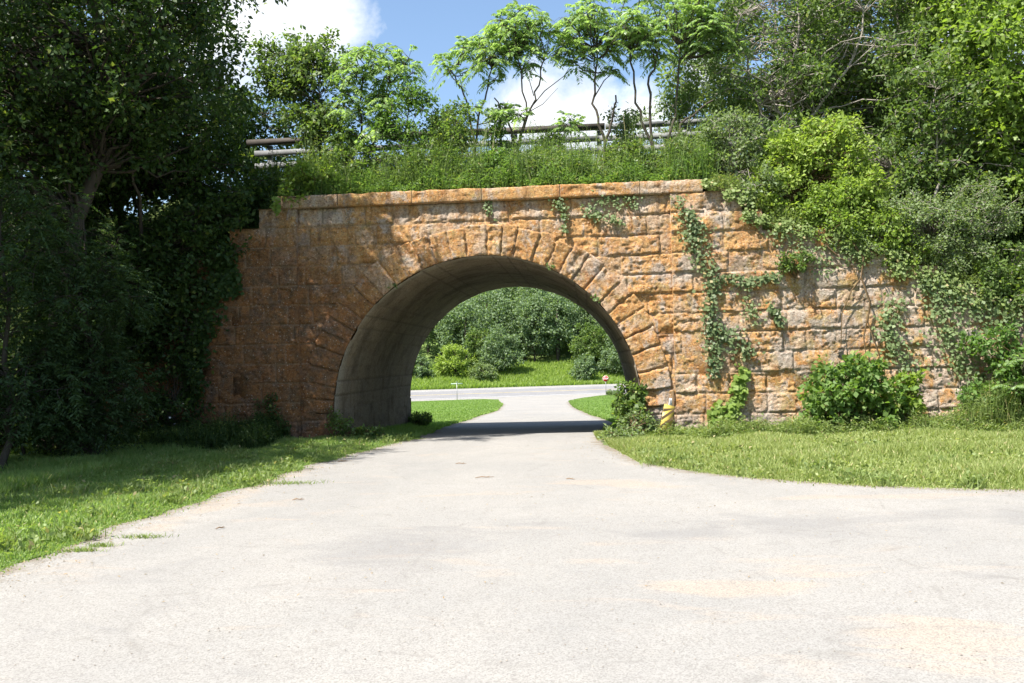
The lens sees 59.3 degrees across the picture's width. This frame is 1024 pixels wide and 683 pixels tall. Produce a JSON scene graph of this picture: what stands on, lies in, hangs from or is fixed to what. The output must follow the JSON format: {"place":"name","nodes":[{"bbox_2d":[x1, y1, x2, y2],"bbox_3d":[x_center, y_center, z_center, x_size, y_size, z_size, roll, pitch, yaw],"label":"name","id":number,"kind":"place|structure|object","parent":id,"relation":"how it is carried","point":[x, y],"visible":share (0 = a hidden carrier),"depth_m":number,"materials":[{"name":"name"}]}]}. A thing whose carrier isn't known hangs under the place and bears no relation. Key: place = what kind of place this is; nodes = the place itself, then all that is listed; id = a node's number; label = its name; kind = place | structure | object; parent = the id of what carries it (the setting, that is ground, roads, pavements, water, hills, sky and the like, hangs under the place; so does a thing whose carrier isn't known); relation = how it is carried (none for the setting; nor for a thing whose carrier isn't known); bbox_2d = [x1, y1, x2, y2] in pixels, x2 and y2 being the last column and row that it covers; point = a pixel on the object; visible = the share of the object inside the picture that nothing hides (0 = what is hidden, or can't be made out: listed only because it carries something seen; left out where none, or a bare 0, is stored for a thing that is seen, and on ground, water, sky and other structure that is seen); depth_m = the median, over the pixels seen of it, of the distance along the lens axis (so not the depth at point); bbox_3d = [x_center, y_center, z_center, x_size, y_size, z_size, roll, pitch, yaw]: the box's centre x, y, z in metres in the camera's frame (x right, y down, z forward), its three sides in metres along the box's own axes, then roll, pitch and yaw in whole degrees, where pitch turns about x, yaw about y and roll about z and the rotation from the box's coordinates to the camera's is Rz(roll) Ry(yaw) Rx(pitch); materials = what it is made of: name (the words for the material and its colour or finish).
{"place":"outdoors","nodes":[
{"label":"outdoors","id":0,"kind":"place"},
{"bbox_2d":[0,425,425,573],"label":"grass","id":1,"kind":"structure","parent":0,"point":[31,472],"depth_m":12.74,"materials":[{"name":"green plant"}]},
{"bbox_2d":[0,323,999,562],"bbox_3d":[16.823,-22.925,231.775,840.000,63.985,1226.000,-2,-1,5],"label":"ground","id":2,"kind":"structure","parent":0,"point":[432,354],"depth_m":153.32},
{"bbox_2d":[0,33,43,175],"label":"broadleaf tree","id":3,"kind":"object","parent":2,"relation":"on","point":[8,142],"visible":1,"depth_m":14.98,"materials":[{"name":"green plant"}]},
{"bbox_2d":[0,306,116,454],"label":"bush","id":4,"kind":"object","parent":2,"relation":"on","point":[24,439],"visible":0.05,"depth_m":16.48,"materials":[{"name":"green plant"}]},
{"bbox_2d":[0,161,119,468],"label":"feathery tree","id":5,"kind":"object","parent":2,"relation":"on","point":[9,384],"visible":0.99,"depth_m":14.93,"materials":[{"name":"green plant"}]},
{"bbox_2d":[0,209,180,457],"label":"feathery tree","id":6,"kind":"object","parent":2,"relation":"on","point":[96,354],"visible":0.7,"depth_m":15.93,"materials":[{"name":"green plant"}]},
{"bbox_2d":[0,0,288,448],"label":"broadleaf tree","id":7,"kind":"object","parent":2,"relation":"on","point":[80,138],"visible":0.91,"depth_m":16.93,"materials":[{"name":"green plant"}]},
{"bbox_2d":[0,405,291,454],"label":"weeds","id":8,"kind":"object","parent":2,"relation":"on","point":[232,433],"visible":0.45,"depth_m":17.79,"materials":[{"name":"green plant"}]},
{"bbox_2d":[115,348,215,439],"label":"bush","id":9,"kind":"object","parent":2,"relation":"on","point":[162,408],"visible":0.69,"depth_m":18.69,"materials":[{"name":"green plant"}]},
{"bbox_2d":[253,392,291,434],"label":"bush","id":10,"kind":"object","parent":2,"relation":"on","point":[286,428],"visible":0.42,"depth_m":19.05,"materials":[{"name":"green plant"}]},
{"bbox_2d":[324,406,384,437],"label":"bush","id":11,"kind":"object","parent":2,"relation":"on","point":[344,424],"visible":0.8,"depth_m":18.93,"materials":[{"name":"green plant"}]},
{"bbox_2d":[408,411,434,425],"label":"bush","id":12,"kind":"object","parent":2,"relation":"on","point":[424,418],"visible":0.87,"depth_m":26.90,"materials":[{"name":"green plant"}]},
{"bbox_2d":[412,354,435,377],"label":"bush","id":13,"kind":"object","parent":2,"relation":"on","point":[420,369],"visible":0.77,"depth_m":132.12,"materials":[{"name":"green plant"}]},
{"bbox_2d":[423,304,466,355],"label":"tree","id":14,"kind":"object","parent":2,"relation":"on","point":[430,335],"visible":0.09,"depth_m":147.54,"materials":[{"name":"green plant"}]},
{"bbox_2d":[432,343,477,376],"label":"bush","id":15,"kind":"object","parent":2,"relation":"on","point":[455,363],"visible":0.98,"depth_m":133.07,"materials":[{"name":"green plant"}]},
{"bbox_2d":[464,328,490,367],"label":"tree","id":16,"kind":"object","parent":2,"relation":"on","point":[476,340],"visible":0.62,"depth_m":137.85,"materials":[{"name":"green plant"}]},
{"bbox_2d":[340,395,620,437],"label":"grass","id":17,"kind":"structure","parent":2,"relation":"on","point":[445,413],"depth_m":43.38,"materials":[{"name":"green plant"}]},
{"bbox_2d":[467,362,497,379],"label":"bush","id":18,"kind":"object","parent":2,"relation":"on","point":[489,372],"visible":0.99,"depth_m":131.23,"materials":[{"name":"green plant"}]},
{"bbox_2d":[475,322,526,372],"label":"tree","id":19,"kind":"object","parent":2,"relation":"on","point":[501,348],"visible":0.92,"depth_m":135.26,"materials":[{"name":"green plant"}]},
{"bbox_2d":[0,427,1023,554],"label":"weeds","id":20,"kind":"object","parent":2,"relation":"on","point":[184,488],"visible":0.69,"depth_m":11.84,"materials":[{"name":"green plant"}]},
{"bbox_2d":[427,287,608,361],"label":"woodland","id":21,"kind":"object","parent":2,"relation":"on","point":[483,311],"visible":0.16,"depth_m":145.88,"materials":[{"name":"green plant"}]},
{"bbox_2d":[411,359,624,389],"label":"meadow","id":22,"kind":"structure","parent":2,"relation":"on","point":[540,373],"depth_m":131.90,"materials":[{"name":"green plant"}]},
{"bbox_2d":[505,289,562,361],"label":"tree","id":23,"kind":"object","parent":2,"relation":"on","point":[526,328],"visible":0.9,"depth_m":144.06,"materials":[{"name":"green plant"}]},
{"bbox_2d":[68,179,1023,438],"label":"stone bridge","id":24,"kind":"structure","parent":2,"relation":"on","point":[322,317],"depth_m":18.94,"materials":[{"name":"stone"}]},
{"bbox_2d":[173,222,244,415],"bbox_3d":[-6.494,-0.481,19.275,1.600,4.154,0.312,-2,-1,5],"label":"climbing vine","id":25,"kind":"object","parent":24,"relation":"attached to","point":[227,283],"visible":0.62,"depth_m":19.26,"materials":[{"name":"green plant"}]},
{"bbox_2d":[269,196,280,215],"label":"climbing vine","id":26,"kind":"object","parent":24,"relation":"hanging from","point":[276,207],"visible":1,"depth_m":19.09,"materials":[{"name":"green plant"}]},
{"bbox_2d":[278,157,340,207],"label":"bush","id":27,"kind":"object","parent":24,"relation":"on","point":[300,169],"visible":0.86,"depth_m":19.34,"materials":[{"name":"green plant"}]},
{"bbox_2d":[276,85,724,196],"bbox_3d":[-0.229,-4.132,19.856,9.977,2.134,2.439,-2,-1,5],"label":"weeds","id":28,"kind":"object","parent":24,"relation":"on","point":[414,179],"visible":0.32,"depth_m":19.36,"materials":[{"name":"green plant"}]},
{"bbox_2d":[482,190,649,235],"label":"climbing vine","id":29,"kind":"object","parent":24,"relation":"attached to","point":[595,214],"visible":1,"depth_m":18.76,"materials":[{"name":"green plant"}]},
{"bbox_2d":[706,363,751,427],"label":"climbing vine","id":30,"kind":"object","parent":24,"relation":"attached to","point":[738,389],"visible":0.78,"depth_m":18.30,"materials":[{"name":"green plant"}]},
{"bbox_2d":[678,209,787,378],"bbox_3d":[4.510,-0.987,18.352,2.141,3.506,0.232,-2,-1,5],"label":"climbing vine","id":31,"kind":"object","parent":24,"relation":"attached to","point":[724,336],"visible":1,"depth_m":18.37,"materials":[{"name":"green plant"}]},
{"bbox_2d":[670,194,868,325],"bbox_3d":[5.241,-1.698,18.292,3.947,2.760,0.219,-2,-1,6],"label":"climbing vine","id":32,"kind":"object","parent":24,"relation":"attached to","point":[745,297],"visible":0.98,"depth_m":18.30,"materials":[{"name":"green plant"}]},
{"bbox_2d":[775,250,819,282],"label":"bush","id":33,"kind":"object","parent":24,"relation":"attached to","point":[786,263],"visible":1,"depth_m":18.17,"materials":[{"name":"green plant"}]},
{"bbox_2d":[824,240,882,375],"bbox_3d":[6.880,-0.688,18.148,1.074,2.812,0.063,-2,-1,5],"label":"hanging root","id":34,"kind":"object","parent":24,"relation":"hanging from","point":[861,278],"visible":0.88,"depth_m":18.13,"materials":[{"name":"brown plant"}]},
{"bbox_2d":[700,178,1023,318],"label":"climbing vine","id":35,"kind":"object","parent":24,"relation":"attached to","point":[729,194],"visible":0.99,"depth_m":18.12,"materials":[{"name":"green plant"}]},
{"bbox_2d":[707,166,1022,304],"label":"climbing vine","id":36,"kind":"object","parent":24,"relation":"on","point":[721,181],"visible":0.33,"depth_m":18.47,"materials":[{"name":"green plant"}]},
{"bbox_2d":[870,276,1023,386],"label":"climbing vine","id":37,"kind":"object","parent":24,"relation":"attached to","point":[944,317],"visible":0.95,"depth_m":18.00,"materials":[{"name":"green plant"}]},
{"bbox_2d":[567,353,600,379],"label":"bush","id":38,"kind":"object","parent":2,"relation":"on","point":[586,370],"visible":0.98,"depth_m":131.92,"materials":[{"name":"green plant"}]},
{"bbox_2d":[568,322,611,368],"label":"tree","id":39,"kind":"object","parent":2,"relation":"on","point":[590,344],"visible":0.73,"depth_m":137.99,"materials":[{"name":"green plant"}]},
{"bbox_2d":[597,334,623,374],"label":"tree","id":40,"kind":"object","parent":2,"relation":"on","point":[614,363],"visible":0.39,"depth_m":135.77,"materials":[{"name":"green plant"}]},
{"bbox_2d":[597,407,658,440],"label":"bush","id":41,"kind":"object","parent":2,"relation":"on","point":[640,422],"visible":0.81,"depth_m":17.58,"materials":[{"name":"green plant"}]},
{"bbox_2d":[609,378,648,426],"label":"bush","id":42,"kind":"object","parent":2,"relation":"on","point":[632,401],"visible":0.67,"depth_m":18.24,"materials":[{"name":"green plant"}]},
{"bbox_2d":[660,400,674,434],"bbox_3d":[3.003,1.623,17.588,0.230,1.000,0.040,16,-13,-12],"label":"hazard marker","id":43,"kind":"object","parent":2,"relation":"on","point":[668,413],"visible":0.75,"depth_m":17.61,"materials":[{"name":"metal"}]},
{"bbox_2d":[593,425,1023,492],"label":"grass","id":44,"kind":"structure","parent":2,"relation":"on","point":[899,454],"depth_m":13.29,"materials":[{"name":"green plant"}]},
{"bbox_2d":[642,406,1023,438],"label":"weeds","id":45,"kind":"object","parent":2,"relation":"on","point":[805,426],"visible":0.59,"depth_m":17.27,"materials":[{"name":"green plant"}]},
{"bbox_2d":[793,350,919,429],"bbox_3d":[6.671,1.076,17.590,2.253,1.831,1.488,-2,-1,5],"label":"bush","id":46,"kind":"object","parent":2,"relation":"on","point":[863,392],"visible":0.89,"depth_m":17.40,"materials":[{"name":"green plant"}]},
{"bbox_2d":[890,367,926,418],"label":"bush","id":47,"kind":"object","parent":2,"relation":"on","point":[914,402],"visible":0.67,"depth_m":17.50,"materials":[{"name":"green plant"}]},
{"bbox_2d":[899,376,1023,429],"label":"weeds","id":48,"kind":"object","parent":2,"relation":"on","point":[973,411],"visible":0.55,"depth_m":17.12,"materials":[{"name":"green plant"}]},
{"bbox_2d":[955,319,1023,424],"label":"bush","id":49,"kind":"object","parent":2,"relation":"on","point":[999,359],"visible":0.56,"depth_m":17.42,"materials":[{"name":"green plant"}]},
{"bbox_2d":[990,353,1023,398],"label":"sumac shoot","id":50,"kind":"object","parent":2,"relation":"on","point":[1021,386],"visible":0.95,"depth_m":16.89,"materials":[{"name":"green plant"}]},
{"bbox_2d":[2,437,1004,601],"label":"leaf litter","id":51,"kind":"object","parent":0,"point":[421,501],"visible":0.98,"depth_m":9.71,"materials":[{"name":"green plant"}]},
{"bbox_2d":[0,395,1023,682],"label":"road","id":52,"kind":"structure","parent":0,"point":[522,445],"depth_m":6.55,"materials":[{"name":"grey asphalt"}]},
{"bbox_2d":[56,545,110,553],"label":"grass tuft","id":53,"kind":"object","parent":52,"relation":"on","point":[86,549],"visible":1,"depth_m":7.99,"materials":[{"name":"green plant"}]},
{"bbox_2d":[104,532,178,539],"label":"grass tuft","id":54,"kind":"object","parent":52,"relation":"on","point":[139,536],"visible":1,"depth_m":8.56,"materials":[{"name":"green plant"}]},
{"bbox_2d":[0,434,1023,669],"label":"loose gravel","id":55,"kind":"structure","parent":0,"point":[526,545],"depth_m":8.46,"materials":[{"name":"grey gravel"}]},
{"bbox_2d":[0,160,1023,425],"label":"embankment","id":56,"kind":"structure","parent":0,"point":[152,216],"depth_m":20.38,"materials":[{"name":"plant"}]},
{"bbox_2d":[16,177,261,367],"bbox_3d":[-7.927,-1.286,19.033,5.102,4.426,1.961,-2,-1,5],"label":"vine thicket","id":57,"kind":"object","parent":56,"relation":"on","point":[175,226],"visible":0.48,"depth_m":18.93,"materials":[{"name":"green plant"}]},
{"bbox_2d":[93,52,189,302],"bbox_3d":[-7.587,-3.366,18.062,2.242,5.014,1.860,-2,-1,32],"label":"leaning sapling","id":58,"kind":"object","parent":56,"relation":"on","point":[152,80],"visible":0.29,"depth_m":17.86,"materials":[{"name":"green plant"}]},
{"bbox_2d":[0,0,283,273],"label":"broadleaf tree","id":59,"kind":"object","parent":56,"relation":"on","point":[117,201],"visible":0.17,"depth_m":20.15,"materials":[{"name":"green plant"}]},
{"bbox_2d":[1,145,296,312],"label":"weeds","id":60,"kind":"object","parent":56,"relation":"on","point":[272,172],"visible":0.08,"depth_m":20.94,"materials":[{"name":"green plant"}]},
{"bbox_2d":[24,60,315,214],"bbox_3d":[-10.338,-5.729,25.884,10.426,5.659,3.481,-2,-1,5],"label":"broadleaf tree","id":61,"kind":"object","parent":56,"relation":"on","point":[262,113],"visible":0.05,"depth_m":25.51,"materials":[{"name":"green plant"}]},
{"bbox_2d":[237,23,363,171],"bbox_3d":[-4.842,-5.437,21.151,3.156,4.546,2.065,-2,-1,5],"label":"young tree","id":62,"kind":"object","parent":56,"relation":"on","point":[297,78],"visible":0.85,"depth_m":20.87,"materials":[{"name":"green plant"}]},
{"bbox_2d":[320,41,426,161],"bbox_3d":[-3.158,-4.929,20.574,2.503,3.908,1.682,-2,-1,5],"label":"sumac tree","id":63,"kind":"object","parent":56,"relation":"on","point":[397,66],"visible":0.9,"depth_m":20.45,"materials":[{"name":"green plant"}]},
{"bbox_2d":[315,142,432,184],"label":"bush","id":64,"kind":"object","parent":56,"relation":"on","point":[346,155],"visible":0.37,"depth_m":19.95,"materials":[{"name":"green plant"}]},
{"bbox_2d":[357,75,450,172],"bbox_3d":[-2.480,-4.556,20.227,2.357,2.919,1.401,-2,-1,5],"label":"young tree","id":65,"kind":"object","parent":56,"relation":"on","point":[412,92],"visible":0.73,"depth_m":20.08,"materials":[{"name":"green plant"}]},
{"bbox_2d":[394,141,460,186],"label":"bush","id":66,"kind":"object","parent":56,"relation":"on","point":[448,146],"visible":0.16,"depth_m":19.69,"materials":[{"name":"green plant"}]},
{"bbox_2d":[424,95,479,158],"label":"young tree","id":67,"kind":"object","parent":56,"relation":"on","point":[454,110],"visible":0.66,"depth_m":20.04,"materials":[{"name":"green plant"}]},
{"bbox_2d":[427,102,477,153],"bbox_3d":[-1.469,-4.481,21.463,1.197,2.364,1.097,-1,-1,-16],"label":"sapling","id":68,"kind":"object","parent":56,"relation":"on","point":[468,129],"visible":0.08,"depth_m":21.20,"materials":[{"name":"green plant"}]},
{"bbox_2d":[428,11,525,155],"bbox_3d":[-0.746,-5.282,20.596,2.453,4.496,1.634,-2,-1,5],"label":"sumac tree","id":69,"kind":"object","parent":56,"relation":"on","point":[492,60],"visible":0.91,"depth_m":20.47,"materials":[{"name":"green plant"}]},
{"bbox_2d":[469,143,519,179],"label":"bush","id":70,"kind":"object","parent":56,"relation":"on","point":[495,155],"visible":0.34,"depth_m":19.54,"materials":[{"name":"green plant"}]},
{"bbox_2d":[483,104,523,156],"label":"sapling","id":71,"kind":"object","parent":56,"relation":"on","point":[501,131],"visible":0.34,"depth_m":21.15,"materials":[{"name":"green plant"}]},
{"bbox_2d":[246,116,780,169],"bbox_3d":[-0.059,-4.538,23.054,13.792,1.871,0.190,-2,-1,5],"label":"board railing","id":72,"kind":"object","parent":56,"relation":"on","point":[268,143],"visible":0.2,"depth_m":22.94,"materials":[{"name":"grey wood"}]},
{"bbox_2d":[479,0,580,154],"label":"sumac tree","id":73,"kind":"object","parent":56,"relation":"on","point":[525,42],"visible":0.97,"depth_m":20.37,"materials":[{"name":"green plant"}]},
{"bbox_2d":[520,146,576,181],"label":"bush","id":74,"kind":"object","parent":56,"relation":"on","point":[545,155],"visible":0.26,"depth_m":19.33,"materials":[{"name":"green plant"}]},
{"bbox_2d":[533,125,565,154],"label":"sapling","id":75,"kind":"object","parent":56,"relation":"on","point":[553,135],"visible":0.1,"depth_m":20.90,"materials":[{"name":"green plant"}]},
{"bbox_2d":[549,110,587,150],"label":"sumac tree","id":76,"kind":"object","parent":56,"relation":"on","point":[569,129],"visible":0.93,"depth_m":20.39,"materials":[{"name":"green plant"}]},
{"bbox_2d":[544,0,653,156],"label":"sumac tree","id":77,"kind":"object","parent":56,"relation":"on","point":[588,25],"visible":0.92,"depth_m":20.33,"materials":[{"name":"green plant"}]},
{"bbox_2d":[598,101,647,152],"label":"sapling","id":78,"kind":"object","parent":56,"relation":"on","point":[627,123],"visible":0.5,"depth_m":21.06,"materials":[{"name":"green plant"}]},
{"bbox_2d":[596,137,661,180],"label":"bush","id":79,"kind":"object","parent":56,"relation":"on","point":[648,162],"visible":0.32,"depth_m":19.34,"materials":[{"name":"green plant"}]},
{"bbox_2d":[599,0,753,159],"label":"sumac tree","id":80,"kind":"object","parent":56,"relation":"on","point":[694,28],"visible":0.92,"depth_m":20.10,"materials":[{"name":"green plant"}]},
{"bbox_2d":[611,55,748,153],"bbox_3d":[4.843,-5.784,24.690,4.445,4.316,2.497,-2,-1,5],"label":"willowy tree","id":81,"kind":"object","parent":56,"relation":"on","point":[661,99],"visible":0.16,"depth_m":24.46,"materials":[{"name":"green plant"}]},
{"bbox_2d":[648,131,724,176],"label":"bush","id":82,"kind":"object","parent":56,"relation":"on","point":[663,153],"visible":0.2,"depth_m":19.14,"materials":[{"name":"green plant"}]},
{"bbox_2d":[659,67,716,147],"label":"sapling","id":83,"kind":"object","parent":56,"relation":"on","point":[687,96],"visible":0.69,"depth_m":21.18,"materials":[{"name":"green plant"}]},
{"bbox_2d":[695,104,791,208],"bbox_3d":[4.716,-3.861,18.994,1.523,2.402,2.086,0,-2,-39],"label":"shrub","id":84,"kind":"object","parent":56,"relation":"on","point":[747,123],"visible":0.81,"depth_m":18.89,"materials":[{"name":"green plant"}]},
{"bbox_2d":[651,0,948,153],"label":"broadleaf tree","id":85,"kind":"object","parent":56,"relation":"on","point":[668,76],"visible":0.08,"depth_m":23.84,"materials":[{"name":"green plant"}]},
{"bbox_2d":[670,0,939,169],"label":"bare limbed tree","id":86,"kind":"object","parent":56,"relation":"on","point":[813,71],"visible":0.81,"depth_m":20.27,"materials":[{"name":"green plant"}]},
{"bbox_2d":[732,110,897,219],"bbox_3d":[6.328,-3.650,18.910,3.335,2.462,1.593,-2,-1,5],"label":"shrub","id":87,"kind":"object","parent":56,"relation":"on","point":[800,156],"visible":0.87,"depth_m":18.66,"materials":[{"name":"green plant"}]},
{"bbox_2d":[744,0,983,158],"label":"broadleaf tree","id":88,"kind":"object","parent":56,"relation":"on","point":[898,26],"visible":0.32,"depth_m":21.02,"materials":[{"name":"green plant"}]},
{"bbox_2d":[705,103,1023,213],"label":"shrub","id":89,"kind":"object","parent":56,"relation":"on","point":[950,166],"visible":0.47,"depth_m":19.22,"materials":[{"name":"green plant"}]},
{"bbox_2d":[789,169,944,274],"bbox_3d":[7.213,-2.443,18.436,3.050,2.278,1.400,-2,-1,5],"label":"shrub","id":90,"kind":"object","parent":56,"relation":"on","point":[823,201],"visible":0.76,"depth_m":18.21,"materials":[{"name":"green plant"}]},
{"bbox_2d":[798,137,1023,277],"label":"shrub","id":91,"kind":"object","parent":56,"relation":"on","point":[1006,237],"visible":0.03,"depth_m":19.81,"materials":[{"name":"green plant"}]},
{"bbox_2d":[827,88,1023,248],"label":"shrub","id":92,"kind":"object","parent":56,"relation":"on","point":[909,134],"visible":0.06,"depth_m":20.30,"materials":[{"name":"green plant"}]},
{"bbox_2d":[846,170,1023,277],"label":"shrub","id":93,"kind":"object","parent":56,"relation":"on","point":[954,215],"visible":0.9,"depth_m":18.18,"materials":[{"name":"green plant"}]},
{"bbox_2d":[884,37,999,218],"bbox_3d":[9.107,-3.896,19.058,2.364,5.277,1.679,-2,-1,5],"label":"pole sapling","id":94,"kind":"object","parent":56,"relation":"on","point":[960,120],"visible":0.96,"depth_m":18.97,"materials":[{"name":"green plant"}]},
{"bbox_2d":[863,0,1023,154],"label":"broadleaf tree","id":95,"kind":"object","parent":56,"relation":"on","point":[959,98],"visible":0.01,"depth_m":22.40,"materials":[{"name":"green plant"}]},
{"bbox_2d":[904,0,1023,234],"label":"broadleaf tree","id":96,"kind":"object","parent":56,"relation":"on","point":[989,26],"visible":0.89,"depth_m":18.83,"materials":[{"name":"green plant"}]},
{"bbox_2d":[965,239,1023,323],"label":"shrub","id":97,"kind":"object","parent":56,"relation":"on","point":[1010,278],"visible":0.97,"depth_m":17.97,"materials":[{"name":"green plant"}]},
{"bbox_2d":[11,0,1023,214],"label":"sky","id":98,"kind":"structure","parent":0,"point":[432,26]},
{"bbox_2d":[410,385,625,399],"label":"highway","id":99,"kind":"structure","parent":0,"point":[454,394],"depth_m":115.66,"materials":[{"name":"grey asphalt"}]},
{"bbox_2d":[411,384,624,400],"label":"highway shoulder","id":100,"kind":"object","parent":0,"point":[514,396],"visible":0.16,"depth_m":111.66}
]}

